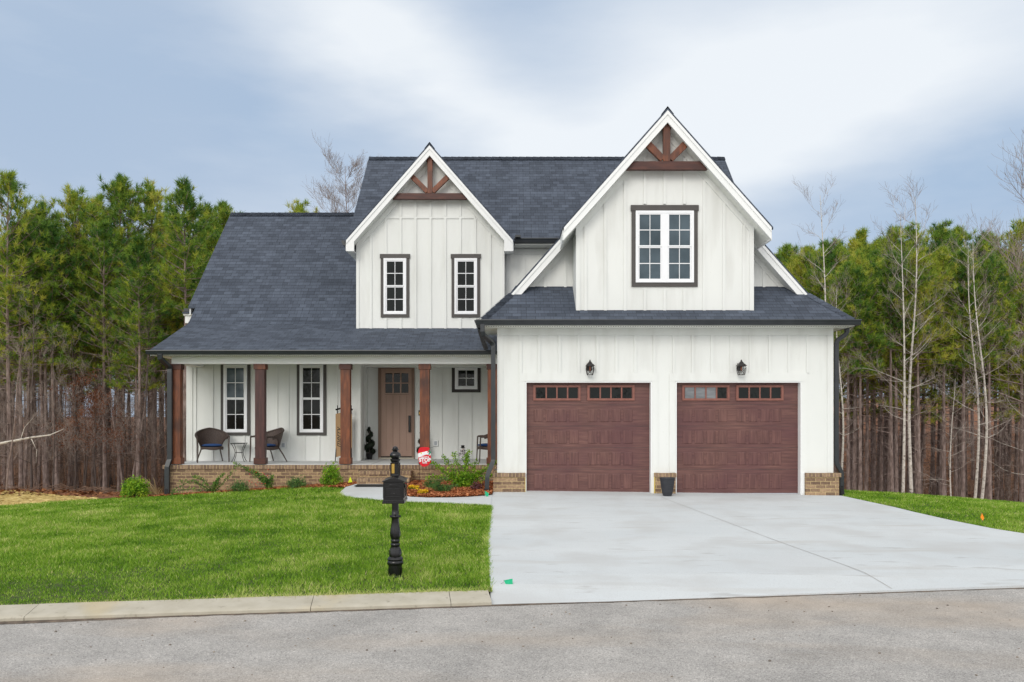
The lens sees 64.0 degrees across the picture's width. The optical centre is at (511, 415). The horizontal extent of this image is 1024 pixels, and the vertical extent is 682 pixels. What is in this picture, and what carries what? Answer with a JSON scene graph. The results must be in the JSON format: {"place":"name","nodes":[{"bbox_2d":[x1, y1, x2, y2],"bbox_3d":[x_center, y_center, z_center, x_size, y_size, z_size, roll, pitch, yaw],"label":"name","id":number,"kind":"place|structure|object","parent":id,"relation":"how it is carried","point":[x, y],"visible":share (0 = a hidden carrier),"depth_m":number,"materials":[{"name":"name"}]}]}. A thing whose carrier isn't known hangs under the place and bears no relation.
{"place":"outdoors","nodes":[
{"label":"outdoors","id":0,"kind":"place"},
{"bbox_2d":[0,485,494,606],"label":"lawn","id":1,"kind":"structure","parent":0,"point":[93,589],"depth_m":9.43,"materials":[{"name":"plant"}]},
{"bbox_2d":[382,446,407,577],"bbox_3d":[-1.337,1.111,9.400,0.261,1.518,0.484,0,0,-3],"label":"mailbox","id":2,"kind":"object","parent":1,"relation":"on","point":[395,489],"visible":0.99,"depth_m":9.36,"materials":[{"name":"black metal"}]},
{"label":"mulch bed","id":3,"kind":"structure","parent":1,"relation":"on","visible":0},
{"bbox_2d":[119,474,151,497],"bbox_3d":[-8.793,1.686,19.195,0.732,0.623,0.740,0,0,0],"label":"round shrub","id":4,"kind":"object","parent":3,"relation":"on","point":[133,487],"visible":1,"depth_m":19.05,"materials":[{"name":"green plant"}]},
{"bbox_2d":[170,466,236,494],"bbox_3d":[-7.153,1.501,19.026,1.533,0.714,0.208,0,0,-4],"label":"sprawling shrub","id":5,"kind":"object","parent":3,"relation":"on","point":[215,484],"visible":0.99,"depth_m":19.01,"materials":[{"name":"green plant"}]},
{"bbox_2d":[113,481,356,497],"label":"bark mulch","id":6,"kind":"object","parent":3,"relation":"on","point":[343,484],"visible":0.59,"depth_m":18.93,"materials":[{"name":"brown wood"}]},
{"bbox_2d":[319,461,343,485],"bbox_3d":[-4.148,1.351,18.832,0.589,0.652,0.535,0,0,0],"label":"round shrub","id":7,"kind":"object","parent":3,"relation":"on","point":[332,475],"visible":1,"depth_m":18.76,"materials":[{"name":"green plant"}]},
{"bbox_2d":[340,484,491,504],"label":"path","id":8,"kind":"structure","parent":0,"point":[372,492],"depth_m":16.68,"materials":[{"name":"concrete"}]},
{"bbox_2d":[0,398,1019,594],"bbox_3d":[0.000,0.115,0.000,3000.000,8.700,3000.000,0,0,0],"label":"ground","id":9,"kind":"structure","parent":0,"point":[845,423],"depth_m":72.02,"materials":[{"name":"brown soil"}]},
{"bbox_2d":[0,325,47,489],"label":"bare tree","id":10,"kind":"object","parent":9,"relation":"on","point":[15,417],"visible":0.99,"depth_m":23.94,"materials":[{"name":"brown wood"}]},
{"bbox_2d":[0,247,66,487],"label":"pine tree","id":11,"kind":"object","parent":9,"relation":"on","point":[25,469],"visible":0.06,"depth_m":30.22,"materials":[{"name":"green plant"}]},
{"bbox_2d":[0,273,70,487],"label":"pine tree","id":12,"kind":"object","parent":9,"relation":"on","point":[33,449],"visible":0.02,"depth_m":31.70,"materials":[{"name":"green plant"}]},
{"bbox_2d":[0,167,77,487],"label":"pine tree","id":13,"kind":"object","parent":9,"relation":"on","point":[9,187],"visible":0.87,"depth_m":27.45,"materials":[{"name":"green plant"}]},
{"bbox_2d":[0,220,78,488],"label":"pine tree","id":14,"kind":"object","parent":9,"relation":"on","point":[56,362],"visible":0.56,"depth_m":28.05,"materials":[{"name":"green plant"}]},
{"bbox_2d":[1,233,86,492],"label":"pine tree","id":15,"kind":"object","parent":9,"relation":"on","point":[46,464],"visible":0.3,"depth_m":29.01,"materials":[{"name":"green plant"}]},
{"bbox_2d":[2,199,86,486],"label":"pine tree","id":16,"kind":"object","parent":9,"relation":"on","point":[34,221],"visible":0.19,"depth_m":29.93,"materials":[{"name":"green plant"}]},
{"bbox_2d":[0,278,89,490],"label":"bare tree","id":17,"kind":"object","parent":9,"relation":"on","point":[31,442],"visible":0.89,"depth_m":26.26,"materials":[{"name":"brown plant"}]},
{"bbox_2d":[12,274,84,488],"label":"pine tree","id":18,"kind":"object","parent":9,"relation":"on","point":[39,472],"visible":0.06,"depth_m":31.02,"materials":[{"name":"green plant"}]},
{"bbox_2d":[0,490,98,504],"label":"straw patch","id":19,"kind":"object","parent":9,"relation":"on","point":[17,499],"visible":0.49,"depth_m":21.89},
{"bbox_2d":[0,218,104,492],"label":"pine tree","id":20,"kind":"object","parent":9,"relation":"on","point":[55,235],"visible":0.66,"depth_m":28.63,"materials":[{"name":"green plant"}]},
{"bbox_2d":[28,322,99,490],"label":"bare tree","id":21,"kind":"object","parent":9,"relation":"on","point":[54,457],"visible":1,"depth_m":24.76,"materials":[{"name":"brown plant"}]},
{"bbox_2d":[18,183,117,491],"bbox_3d":[-16.647,-2.977,31.336,4.572,11.977,4.177,0,0,28],"label":"pine tree","id":22,"kind":"object","parent":9,"relation":"on","point":[71,202],"visible":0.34,"depth_m":30.94,"materials":[{"name":"green plant"}]},
{"bbox_2d":[31,227,115,488],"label":"pine tree","id":23,"kind":"object","parent":9,"relation":"on","point":[86,359],"visible":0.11,"depth_m":31.21,"materials":[{"name":"green plant"}]},
{"bbox_2d":[23,323,130,488],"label":"bare tree","id":24,"kind":"object","parent":9,"relation":"on","point":[69,401],"visible":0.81,"depth_m":27.77,"materials":[{"name":"brown plant"}]},
{"bbox_2d":[0,473,163,496],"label":"leaf litter","id":25,"kind":"object","parent":9,"relation":"on","point":[75,492],"visible":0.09,"depth_m":23.84,"materials":[{"name":"brown plant"}]},
{"bbox_2d":[0,377,166,491],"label":"undergrowth","id":26,"kind":"object","parent":9,"relation":"on","point":[89,470],"visible":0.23,"depth_m":31.62,"materials":[{"name":"brown plant"}]},
{"bbox_2d":[33,367,135,490],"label":"bare tree","id":27,"kind":"object","parent":9,"relation":"on","point":[85,381],"visible":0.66,"depth_m":27.94,"materials":[{"name":"brown plant"}]},
{"bbox_2d":[48,386,143,491],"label":"bare tree","id":28,"kind":"object","parent":9,"relation":"on","point":[93,411],"visible":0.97,"depth_m":26.53,"materials":[{"name":"brown plant"}]},
{"bbox_2d":[40,217,162,489],"bbox_3d":[-14.524,-2.085,28.993,3.812,9.965,3.765,0,0,-43],"label":"pine tree","id":29,"kind":"object","parent":9,"relation":"on","point":[101,234],"visible":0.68,"depth_m":28.89,"materials":[{"name":"green plant"}]},
{"bbox_2d":[58,193,160,489],"bbox_3d":[-16.400,-2.941,32.758,4.546,12.069,5.152,0,0,-25],"label":"pine tree","id":30,"kind":"object","parent":9,"relation":"on","point":[92,200],"visible":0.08,"depth_m":32.45,"materials":[{"name":"green plant"}]},
{"bbox_2d":[72,299,160,486],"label":"bare tree","id":31,"kind":"object","parent":9,"relation":"on","point":[118,459],"visible":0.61,"depth_m":28.53,"materials":[{"name":"brown wood"}]},
{"bbox_2d":[66,171,173,482],"bbox_3d":[-14.860,-3.116,30.985,4.024,12.297,3.475,0,0,-38],"label":"pine tree","id":32,"kind":"object","parent":9,"relation":"on","point":[118,188],"visible":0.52,"depth_m":30.67,"materials":[{"name":"green plant"}]},
{"bbox_2d":[62,228,178,490],"bbox_3d":[-14.646,-2.005,30.312,3.774,9.989,3.821,0,0,44],"label":"pine tree","id":33,"kind":"object","parent":9,"relation":"on","point":[119,391],"visible":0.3,"depth_m":30.22,"materials":[{"name":"green plant"}]},
{"bbox_2d":[88,270,175,478],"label":"pine tree","id":34,"kind":"object","parent":9,"relation":"on","point":[154,362],"visible":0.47,"depth_m":28.46,"materials":[{"name":"green plant"}]},
{"bbox_2d":[89,251,179,471],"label":"pine tree","id":35,"kind":"object","parent":9,"relation":"on","point":[159,367],"visible":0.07,"depth_m":32.99,"materials":[{"name":"green plant"}]},
{"bbox_2d":[106,233,174,479],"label":"pine tree","id":36,"kind":"object","parent":9,"relation":"on","point":[140,267],"visible":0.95,"depth_m":27.47,"materials":[{"name":"green plant"}]},
{"bbox_2d":[89,176,193,490],"bbox_3d":[-14.324,-3.155,32.181,4.372,12.535,4.785,0,0,39],"label":"pine tree","id":37,"kind":"object","parent":9,"relation":"on","point":[154,195],"visible":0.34,"depth_m":31.99,"materials":[{"name":"green plant"}]},
{"bbox_2d":[103,269,184,478],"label":"bare tree","id":38,"kind":"object","parent":9,"relation":"on","point":[134,465],"visible":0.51,"depth_m":28.18,"materials":[{"name":"plant"}]},
{"bbox_2d":[106,277,185,485],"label":"bare tree","id":39,"kind":"object","parent":9,"relation":"on","point":[145,457],"visible":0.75,"depth_m":27.50,"materials":[{"name":"brown plant"}]},
{"bbox_2d":[140,174,219,461],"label":"pine tree","id":40,"kind":"object","parent":9,"relation":"on","point":[183,193],"visible":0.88,"depth_m":27.86,"materials":[{"name":"green plant"}]},
{"bbox_2d":[158,199,223,333],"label":"pine tree","id":41,"kind":"object","parent":9,"relation":"on","point":[207,213],"visible":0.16,"depth_m":33.61,"materials":[{"name":"green plant"}]},
{"bbox_2d":[167,224,218,321],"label":"pine tree","id":42,"kind":"object","parent":9,"relation":"on","point":[213,241],"visible":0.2,"depth_m":32.02,"materials":[{"name":"green plant"}]},
{"bbox_2d":[289,133,385,212],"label":"bare tree","id":43,"kind":"object","parent":9,"relation":"on","point":[338,199],"visible":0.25,"depth_m":51.85,"materials":[{"name":"grey plant"}]},
{"bbox_2d":[407,479,492,497],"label":"bark mulch","id":44,"kind":"object","parent":9,"relation":"on","point":[460,491],"visible":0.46,"depth_m":17.37,"materials":[{"name":"brown wood"}]},
{"bbox_2d":[425,449,496,486],"bbox_3d":[-1.070,1.251,18.189,1.734,1.058,0.500,0,0,0],"label":"spreading shrub","id":45,"kind":"object","parent":44,"relation":"on","point":[464,478],"visible":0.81,"depth_m":18.13,"materials":[{"name":"green plant"}]},
{"bbox_2d":[145,106,861,495],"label":"house","id":46,"kind":"structure","parent":9,"relation":"on","point":[647,312],"depth_m":18.70,"materials":[{"name":"white wood"}]},
{"bbox_2d":[195,427,229,462],"bbox_3d":[-7.494,0.732,20.428,0.816,0.858,0.702,0,0,-28],"label":"wicker chair","id":47,"kind":"object","parent":46,"relation":"on","point":[209,438],"visible":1,"depth_m":20.57,"materials":[{"name":"brown wicker"}]},
{"bbox_2d":[220,364,250,434],"bbox_3d":[-7.033,-0.430,20.833,0.750,1.870,0.057,0,0,0],"label":"window","id":48,"kind":"structure","parent":46,"relation":"in","point":[235,378],"depth_m":20.83,"materials":[{"name":"plastic"}]},
{"bbox_2d":[249,427,287,461],"bbox_3d":[-6.040,0.732,20.416,0.816,0.858,0.702,0,0,42],"label":"wicker chair","id":49,"kind":"object","parent":46,"relation":"on","point":[274,437],"visible":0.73,"depth_m":20.41,"materials":[{"name":"brown wicker"}]},
{"bbox_2d":[297,364,326,434],"bbox_3d":[-5.098,-0.430,20.833,0.750,1.870,0.057,0,0,0],"label":"window","id":50,"kind":"structure","parent":46,"relation":"in","point":[311,378],"depth_m":20.83,"materials":[{"name":"plastic"}]},
{"bbox_2d":[380,254,409,316],"bbox_3d":[-2.990,-3.317,20.933,0.770,1.615,0.057,0,0,0],"label":"window","id":51,"kind":"structure","parent":46,"relation":"in","point":[394,267],"depth_m":20.93,"materials":[{"name":"plastic"}]},
{"bbox_2d":[381,369,411,456],"bbox_3d":[-3.081,-0.062,21.820,0.818,2.357,0.080,0,0,0],"label":"front door","id":52,"kind":"structure","parent":46,"relation":"in","point":[396,384],"depth_m":21.83,"materials":[{"name":"beige paint"}]},
{"bbox_2d":[451,254,480,316],"bbox_3d":[-1.180,-3.317,20.933,0.770,1.615,0.057,0,0,0],"label":"window","id":53,"kind":"structure","parent":46,"relation":"in","point":[465,267],"depth_m":20.93,"materials":[{"name":"plastic"}]},
{"bbox_2d":[452,368,480,391],"bbox_3d":[-1.220,-0.995,21.833,0.770,0.760,0.057,0,0,0],"label":"window","id":54,"kind":"structure","parent":46,"relation":"in","point":[463,379],"depth_m":21.83,"materials":[{"name":"glass"}]},
{"bbox_2d":[526,383,649,491],"bbox_3d":[1.661,0.508,17.930,2.694,2.445,0.080,0,0,0],"label":"garage door","id":55,"kind":"structure","parent":46,"relation":"in","point":[580,436],"depth_m":17.92,"materials":[{"name":"wood"}]},
{"bbox_2d":[631,205,698,286],"bbox_3d":[3.297,-3.664,17.694,1.467,1.758,0.057,0,0,0],"label":"window","id":56,"kind":"structure","parent":46,"relation":"in","point":[664,238],"depth_m":17.69,"materials":[{"name":"plastic"}]},
{"bbox_2d":[677,383,797,493],"bbox_3d":[4.911,0.508,17.930,2.684,2.445,0.080,0,0,0],"label":"garage door","id":57,"kind":"structure","parent":46,"relation":"in","point":[732,437],"depth_m":17.92,"materials":[{"name":"wood"}]},
{"bbox_2d":[782,242,837,292],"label":"pine tree","id":58,"kind":"object","parent":9,"relation":"on","point":[801,270],"visible":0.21,"depth_m":32.88,"materials":[{"name":"green plant"}]},
{"bbox_2d":[787,172,858,395],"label":"bare tree","id":59,"kind":"object","parent":9,"relation":"on","point":[835,242],"visible":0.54,"depth_m":24.37,"materials":[{"name":"grey plant"}]},
{"bbox_2d":[802,236,862,471],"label":"pine tree","id":60,"kind":"object","parent":9,"relation":"on","point":[830,259],"visible":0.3,"depth_m":30.64,"materials":[{"name":"green plant"}]},
{"bbox_2d":[826,270,869,468],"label":"bare tree","id":61,"kind":"object","parent":9,"relation":"on","point":[843,412],"visible":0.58,"depth_m":22.37,"materials":[{"name":"grey plant"}]},
{"bbox_2d":[821,260,885,489],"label":"pine tree","id":62,"kind":"object","parent":9,"relation":"on","point":[847,266],"visible":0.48,"depth_m":26.33,"materials":[{"name":"green plant"}]},
{"bbox_2d":[826,252,897,490],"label":"pine tree","id":63,"kind":"object","parent":9,"relation":"on","point":[867,473],"visible":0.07,"depth_m":29.55,"materials":[{"name":"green plant"}]},
{"bbox_2d":[837,225,886,490],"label":"pine tree","id":64,"kind":"object","parent":9,"relation":"on","point":[860,239],"visible":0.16,"depth_m":32.94,"materials":[{"name":"green plant"}]},
{"bbox_2d":[826,244,899,489],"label":"pine tree","id":65,"kind":"object","parent":9,"relation":"on","point":[863,249],"visible":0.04,"depth_m":30.30,"materials":[{"name":"green plant"}]},
{"bbox_2d":[820,248,906,490],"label":"pine tree","id":66,"kind":"object","parent":9,"relation":"on","point":[858,258],"visible":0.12,"depth_m":28.41,"materials":[{"name":"green plant"}]},
{"bbox_2d":[833,266,898,490],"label":"pine tree","id":67,"kind":"object","parent":9,"relation":"on","point":[863,294],"visible":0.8,"depth_m":25.80,"materials":[{"name":"green plant"}]},
{"bbox_2d":[833,352,899,489],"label":"pine tree","id":68,"kind":"object","parent":9,"relation":"on","point":[851,419],"visible":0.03,"depth_m":33.37,"materials":[{"name":"green plant"}]},
{"bbox_2d":[862,248,886,490],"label":"pine tree","id":69,"kind":"object","parent":9,"relation":"on","point":[877,256],"visible":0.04,"depth_m":31.51,"materials":[{"name":"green plant"}]},
{"bbox_2d":[845,223,921,466],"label":"pine tree","id":70,"kind":"object","parent":9,"relation":"on","point":[885,241],"visible":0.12,"depth_m":33.89,"materials":[{"name":"green plant"}]},
{"bbox_2d":[846,350,924,491],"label":"pine tree","id":71,"kind":"object","parent":9,"relation":"on","point":[881,449],"visible":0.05,"depth_m":30.38,"materials":[{"name":"green plant"}]},
{"bbox_2d":[833,183,948,492],"bbox_3d":[11.437,-1.929,24.677,3.064,10.242,3.106,0,0,30],"label":"bare tree","id":72,"kind":"object","parent":9,"relation":"on","point":[904,431],"visible":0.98,"depth_m":24.53,"materials":[{"name":"grey plant"}]},
{"bbox_2d":[845,249,938,491],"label":"pine tree","id":73,"kind":"object","parent":9,"relation":"on","point":[883,276],"visible":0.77,"depth_m":25.85,"materials":[{"name":"green plant"}]},
{"bbox_2d":[865,249,934,491],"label":"pine tree","id":74,"kind":"object","parent":9,"relation":"on","point":[896,364],"visible":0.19,"depth_m":26.60,"materials":[{"name":"green plant"}]},
{"bbox_2d":[874,174,953,492],"bbox_3d":[12.173,-2.110,25.006,2.214,10.916,2.486,0,0,-41],"label":"bare tree","id":75,"kind":"object","parent":9,"relation":"on","point":[909,433],"visible":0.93,"depth_m":25.10,"materials":[{"name":"grey plant"}]},
{"bbox_2d":[894,220,935,492],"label":"pine tree","id":76,"kind":"object","parent":9,"relation":"on","point":[913,231],"visible":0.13,"depth_m":34.99,"materials":[{"name":"green plant"}]},
{"bbox_2d":[861,300,970,493],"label":"pine tree","id":77,"kind":"object","parent":9,"relation":"on","point":[931,419],"visible":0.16,"depth_m":28.53,"materials":[{"name":"green plant"}]},
{"bbox_2d":[873,245,960,493],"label":"pine tree","id":78,"kind":"object","parent":9,"relation":"on","point":[928,287],"visible":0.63,"depth_m":25.97,"materials":[{"name":"green plant"}]},
{"bbox_2d":[869,253,966,492],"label":"pine tree","id":79,"kind":"object","parent":9,"relation":"on","point":[907,479],"visible":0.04,"depth_m":32.17,"materials":[{"name":"green plant"}]},
{"bbox_2d":[833,415,1023,501],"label":"undergrowth","id":80,"kind":"object","parent":9,"relation":"on","point":[969,494],"visible":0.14,"depth_m":36.14,"materials":[{"name":"brown plant"}]},
{"bbox_2d":[884,282,992,495],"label":"pine tree","id":81,"kind":"object","parent":9,"relation":"on","point":[939,412],"visible":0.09,"depth_m":32.10,"materials":[{"name":"green plant"}]},
{"bbox_2d":[903,218,980,495],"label":"pine tree","id":82,"kind":"object","parent":9,"relation":"on","point":[940,233],"visible":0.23,"depth_m":32.00,"materials":[{"name":"green plant"}]},
{"bbox_2d":[912,261,979,495],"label":"pine tree","id":83,"kind":"object","parent":9,"relation":"on","point":[946,370],"visible":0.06,"depth_m":28.94,"materials":[{"name":"green plant"}]},
{"bbox_2d":[906,244,988,495],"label":"pine tree","id":84,"kind":"object","parent":9,"relation":"on","point":[943,260],"visible":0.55,"depth_m":26.85,"materials":[{"name":"green plant"}]},
{"bbox_2d":[908,364,988,495],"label":"bare tree","id":85,"kind":"object","parent":9,"relation":"on","point":[946,375],"visible":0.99,"depth_m":22.50,"materials":[{"name":"brown plant"}]},
{"bbox_2d":[921,224,995,496],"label":"pine tree","id":86,"kind":"object","parent":9,"relation":"on","point":[965,235],"visible":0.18,"depth_m":33.93,"materials":[{"name":"green plant"}]},
{"bbox_2d":[926,246,1007,496],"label":"pine tree","id":87,"kind":"object","parent":9,"relation":"on","point":[955,475],"visible":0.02,"depth_m":31.68,"materials":[{"name":"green plant"}]},
{"bbox_2d":[927,245,1008,497],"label":"pine tree","id":88,"kind":"object","parent":9,"relation":"on","point":[960,255],"visible":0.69,"depth_m":26.28,"materials":[{"name":"green plant"}]},
{"bbox_2d":[915,215,1023,497],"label":"bare tree","id":89,"kind":"object","parent":9,"relation":"on","point":[978,453],"visible":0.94,"depth_m":24.93,"materials":[{"name":"grey plant"}]},
{"bbox_2d":[925,129,1023,402],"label":"bare tree","id":90,"kind":"object","parent":9,"relation":"on","point":[1012,251],"visible":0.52,"depth_m":27.76,"materials":[{"name":"grey plant"}]},
{"bbox_2d":[930,228,1019,467],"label":"pine tree","id":91,"kind":"object","parent":9,"relation":"on","point":[983,242],"visible":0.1,"depth_m":32.96,"materials":[{"name":"green plant"}]},
{"bbox_2d":[940,211,1017,498],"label":"bare tree","id":92,"kind":"object","parent":9,"relation":"on","point":[985,437],"visible":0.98,"depth_m":24.46,"materials":[{"name":"grey plant"}]},
{"bbox_2d":[943,252,1023,499],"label":"pine tree","id":93,"kind":"object","parent":9,"relation":"on","point":[989,264],"visible":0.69,"depth_m":26.32,"materials":[{"name":"green plant"}]},
{"bbox_2d":[945,257,1023,498],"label":"pine tree","id":94,"kind":"object","parent":9,"relation":"on","point":[1004,413],"visible":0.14,"depth_m":30.68,"materials":[{"name":"green plant"}]},
{"bbox_2d":[956,321,1023,478],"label":"bare tree","id":95,"kind":"object","parent":9,"relation":"on","point":[1002,359],"visible":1,"depth_m":21.33,"materials":[{"name":"brown plant"}]},
{"bbox_2d":[968,216,1023,502],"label":"pine tree","id":96,"kind":"object","parent":9,"relation":"on","point":[1015,230],"visible":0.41,"depth_m":29.86,"materials":[{"name":"green plant"}]},
{"bbox_2d":[973,259,1018,499],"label":"pine tree","id":97,"kind":"object","parent":9,"relation":"on","point":[998,468],"visible":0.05,"depth_m":35.36,"materials":[{"name":"green plant"}]},
{"bbox_2d":[982,272,1023,502],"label":"pine tree","id":98,"kind":"object","parent":9,"relation":"on","point":[1016,453],"visible":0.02,"depth_m":34.37,"materials":[{"name":"plant"}]},
{"bbox_2d":[0,588,1023,681],"bbox_3d":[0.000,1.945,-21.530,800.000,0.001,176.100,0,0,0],"label":"road","id":99,"kind":"structure","parent":0,"point":[911,636],"depth_m":6.99,"materials":[{"name":"grey asphalt"}]},
{"bbox_2d":[0,590,491,620],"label":"kerb","id":100,"kind":"structure","parent":99,"relation":"on","point":[80,610],"depth_m":8.16,"materials":[{"name":"concrete"}]},
{"bbox_2d":[0,588,1022,623],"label":"road edge","id":101,"kind":"object","parent":99,"relation":"on","point":[33,621],"visible":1,"depth_m":8.24,"materials":[{"name":"grey concrete"}]},
{"bbox_2d":[0,0,1023,416],"label":"sky","id":102,"kind":"structure","parent":0,"point":[230,97],"materials":[{"name":"blue"}]},
{"bbox_2d":[488,491,1023,603],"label":"driveway","id":103,"kind":"structure","parent":0,"point":[566,546],"depth_m":11.19,"materials":[{"name":"concrete"}]},
{"bbox_2d":[843,489,1023,532],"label":"lawn","id":104,"kind":"structure","parent":0,"point":[913,509],"depth_m":14.96,"materials":[{"name":"plant"}]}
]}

